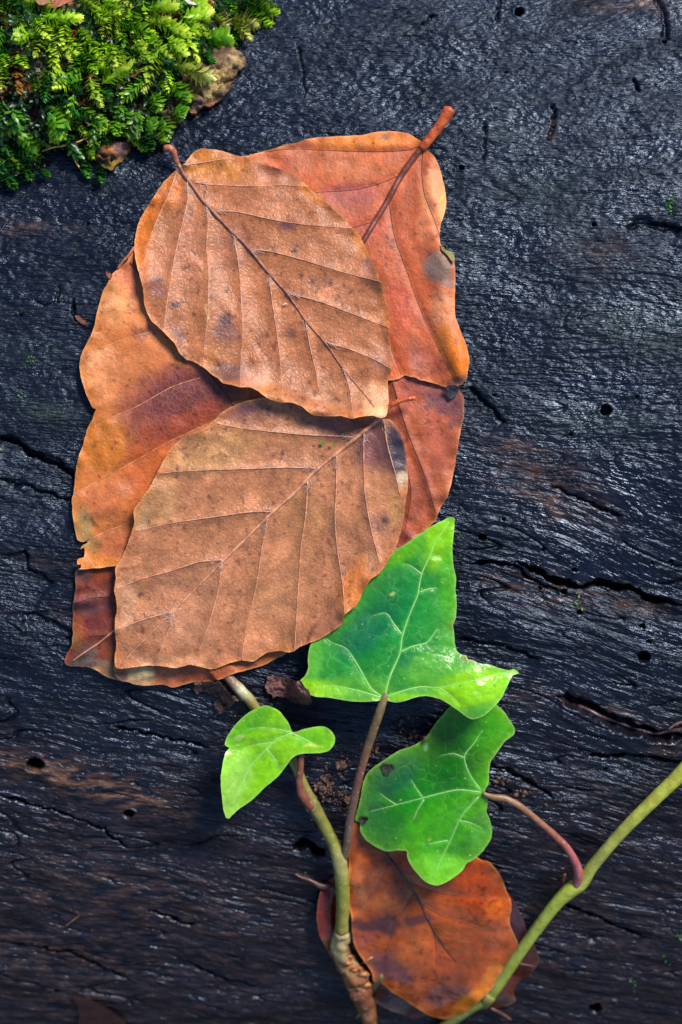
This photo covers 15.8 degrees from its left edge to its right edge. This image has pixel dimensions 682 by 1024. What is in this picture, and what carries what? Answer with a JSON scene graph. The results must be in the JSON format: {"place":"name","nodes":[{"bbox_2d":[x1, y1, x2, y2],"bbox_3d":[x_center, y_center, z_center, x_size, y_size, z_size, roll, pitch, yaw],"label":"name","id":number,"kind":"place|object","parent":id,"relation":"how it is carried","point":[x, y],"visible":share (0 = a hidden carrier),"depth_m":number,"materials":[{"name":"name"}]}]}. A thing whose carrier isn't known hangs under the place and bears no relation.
{"place":"outdoors","nodes":[
{"label":"outdoors","id":0,"kind":"place"},
{"bbox_2d":[0,0,681,1023],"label":"log","id":1,"kind":"object","parent":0,"point":[554,146],"visible":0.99,"depth_m":0.61,"materials":[{"name":"black wood"}]},
{"bbox_2d":[75,315,88,324],"bbox_3d":[-0.063,-0.047,0.599,0.004,0.002,0.002,0,91,0],"label":"wood chip","id":2,"kind":"object","parent":1,"relation":"on","point":[80,319],"visible":1,"depth_m":0.60,"materials":[{"name":"brown wood"}]},
{"bbox_2d":[65,566,120,680],"bbox_3d":[-0.055,0.027,0.606,0.027,0.007,0.029,0,90,0],"label":"beech leaf","id":3,"kind":"object","parent":1,"relation":"on","point":[94,610],"visible":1,"depth_m":0.60,"materials":[{"name":"brown plant"}]},
{"bbox_2d":[71,996,126,1023],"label":"leaf scrap","id":4,"kind":"object","parent":1,"relation":"on","point":[90,1011],"visible":1,"depth_m":0.65,"materials":[{"name":"brown plant"}]},
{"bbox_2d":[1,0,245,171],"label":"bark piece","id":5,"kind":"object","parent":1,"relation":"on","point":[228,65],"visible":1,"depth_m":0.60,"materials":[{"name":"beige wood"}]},
{"bbox_2d":[0,0,280,190],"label":"moss clump","id":6,"kind":"object","parent":5,"relation":"on","point":[102,54],"visible":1,"depth_m":0.60,"materials":[{"name":"green plant"}]},
{"bbox_2d":[36,0,49,4],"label":"leaf scrap","id":7,"kind":"object","parent":6,"relation":"on","point":[41,2],"visible":1,"depth_m":0.60,"materials":[{"name":"brown plant"}]},
{"bbox_2d":[50,0,72,7],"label":"leaf scrap","id":8,"kind":"object","parent":6,"relation":"on","point":[57,3],"visible":1,"depth_m":0.60,"materials":[{"name":"brown plant"}]},
{"bbox_2d":[42,135,90,170],"bbox_3d":[-0.066,-0.090,0.601,0.012,0.007,0.010,26,79,5],"label":"root thread","id":9,"kind":"object","parent":6,"relation":"hanging from","point":[66,145],"visible":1,"depth_m":0.60},
{"bbox_2d":[131,69,142,77],"bbox_3d":[-0.050,-0.106,0.596,0.003,0.001,0.002,0,91,0],"label":"leaf scrap","id":10,"kind":"object","parent":6,"relation":"on","point":[136,75],"visible":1,"depth_m":0.60,"materials":[{"name":"brown plant"}]},
{"bbox_2d":[185,0,199,4],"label":"leaf scrap","id":11,"kind":"object","parent":6,"relation":"on","point":[190,2],"visible":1,"depth_m":0.60,"materials":[{"name":"white plant"}]},
{"bbox_2d":[72,246,266,568],"bbox_3d":[-0.041,-0.025,0.599,0.049,0.005,0.079,0,90,0],"label":"beech leaf","id":12,"kind":"object","parent":1,"relation":"on","point":[154,395],"visible":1,"depth_m":0.60,"materials":[{"name":"brown plant"}]},
{"bbox_2d":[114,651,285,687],"bbox_3d":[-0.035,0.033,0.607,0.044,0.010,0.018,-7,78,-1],"label":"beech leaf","id":13,"kind":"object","parent":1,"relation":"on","point":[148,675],"visible":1,"depth_m":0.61,"materials":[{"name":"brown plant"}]},
{"bbox_2d":[192,680,238,713],"bbox_3d":[-0.031,0.046,0.609,0.012,0.008,0.009,0,90,0],"label":"wood flake","id":14,"kind":"object","parent":1,"relation":"on","point":[224,701],"visible":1,"depth_m":0.61,"materials":[{"name":"brown wood"}]},
{"bbox_2d":[134,144,391,418],"bbox_3d":[-0.019,-0.056,0.598,0.063,0.011,0.067,0,90,0],"label":"beech leaf","id":15,"kind":"object","parent":1,"relation":"on","point":[234,254],"visible":1,"depth_m":0.60,"materials":[{"name":"brown plant"}]},
{"bbox_2d":[114,395,415,668],"bbox_3d":[-0.019,0.005,0.600,0.074,0.012,0.067,0,90,0],"label":"beech leaf","id":16,"kind":"object","parent":1,"relation":"on","point":[216,566],"visible":1,"depth_m":0.60,"materials":[{"name":"brown plant"}]},
{"bbox_2d":[265,675,311,704],"bbox_3d":[-0.013,0.044,0.606,0.012,0.013,0.008,0,90,0],"label":"wood flake","id":17,"kind":"object","parent":1,"relation":"on","point":[292,691],"visible":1,"depth_m":0.61,"materials":[{"name":"brown wood"}]},
{"bbox_2d":[311,755,350,814],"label":"wood crumbs","id":18,"kind":"object","parent":1,"relation":"on","point":[321,789],"visible":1,"depth_m":0.62,"materials":[{"name":"brown wood"}]},
{"bbox_2d":[4,6,679,1015],"bbox_3d":[0.001,0.004,0.629,0.183,0.060,0.278,0,90,0],"label":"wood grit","id":19,"kind":"object","parent":1,"relation":"on","point":[504,644],"visible":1,"depth_m":0.61,"materials":[{"name":"brown wood"}]},
{"bbox_2d":[241,106,468,386],"bbox_3d":[0.002,-0.065,0.599,0.058,0.010,0.069,0,90,0],"label":"beech leaf","id":20,"kind":"object","parent":1,"relation":"on","point":[382,194],"visible":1,"depth_m":0.60,"materials":[{"name":"brown plant"}]},
{"bbox_2d":[441,245,454,261],"bbox_3d":[0.026,-0.063,0.597,0.003,0.001,0.004,0,90,0],"label":"leaf scrap","id":21,"kind":"object","parent":20,"relation":"on","point":[450,254],"visible":1,"depth_m":0.60,"materials":[{"name":"yellow plant"}]},
{"bbox_2d":[221,517,518,1023],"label":"ivy sprig","id":22,"kind":"object","parent":1,"relation":"on","point":[390,638],"visible":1,"depth_m":0.60,"materials":[{"name":"green plant"}]},
{"bbox_2d":[294,868,538,1019],"bbox_3d":[0.020,0.112,0.638,0.064,0.027,0.046,0,90,0],"label":"beech leaf","id":23,"kind":"object","parent":1,"relation":"on","point":[384,996],"visible":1,"depth_m":0.64,"materials":[{"name":"brown plant"}]},
{"bbox_2d":[348,820,517,1018],"bbox_3d":[0.024,0.104,0.633,0.044,0.030,0.060,0,90,0],"label":"beech leaf","id":24,"kind":"object","parent":23,"relation":"on","point":[446,950],"visible":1,"depth_m":0.63,"materials":[{"name":"brown plant"}]},
{"bbox_2d":[373,375,463,549],"bbox_3d":[0.016,-0.012,0.600,0.027,0.005,0.047,0,90,0],"label":"beech leaf","id":25,"kind":"object","parent":1,"relation":"on","point":[428,421],"visible":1,"depth_m":0.60,"materials":[{"name":"brown plant"}]},
{"bbox_2d":[446,384,458,398],"bbox_3d":[0.027,-0.029,0.597,0.003,0.004,0.004,0,89,0],"label":"wood chip","id":26,"kind":"object","parent":25,"relation":"on","point":[452,391],"visible":1,"depth_m":0.60,"materials":[{"name":"wood"}]},
{"bbox_2d":[360,711,534,796],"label":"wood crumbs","id":27,"kind":"object","parent":1,"relation":"on","point":[422,737],"visible":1,"depth_m":0.61,"materials":[{"name":"brown wood"}]},
{"bbox_2d":[490,1008,511,1020],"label":"dark twig","id":28,"kind":"object","parent":1,"relation":"on","point":[504,1015],"visible":1,"depth_m":0.65,"materials":[{"name":"brown plant"}]},
{"bbox_2d":[355,705,681,1023],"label":"ivy vine","id":29,"kind":"object","parent":1,"relation":"on","point":[423,804],"visible":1,"depth_m":0.61,"materials":[{"name":"green plant"}]},
{"bbox_2d":[559,873,565,889],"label":"dark twig","id":30,"kind":"object","parent":1,"relation":"on","point":[562,883],"visible":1,"depth_m":0.63,"materials":[{"name":"brown plant"}]},
{"bbox_2d":[577,704,681,734],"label":"thin root","id":31,"kind":"object","parent":1,"relation":"on","point":[595,713],"visible":1,"depth_m":0.61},
{"bbox_2d":[664,195,677,217],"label":"moss tuft","id":32,"kind":"object","parent":1,"relation":"on","point":[672,198],"visible":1,"depth_m":0.60,"materials":[{"name":"green plant"}]},
{"bbox_2d":[668,721,681,729],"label":"dry straw","id":33,"kind":"object","parent":1,"relation":"on","point":[675,724],"visible":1,"depth_m":0.61,"materials":[{"name":"brown plant"}]}
]}

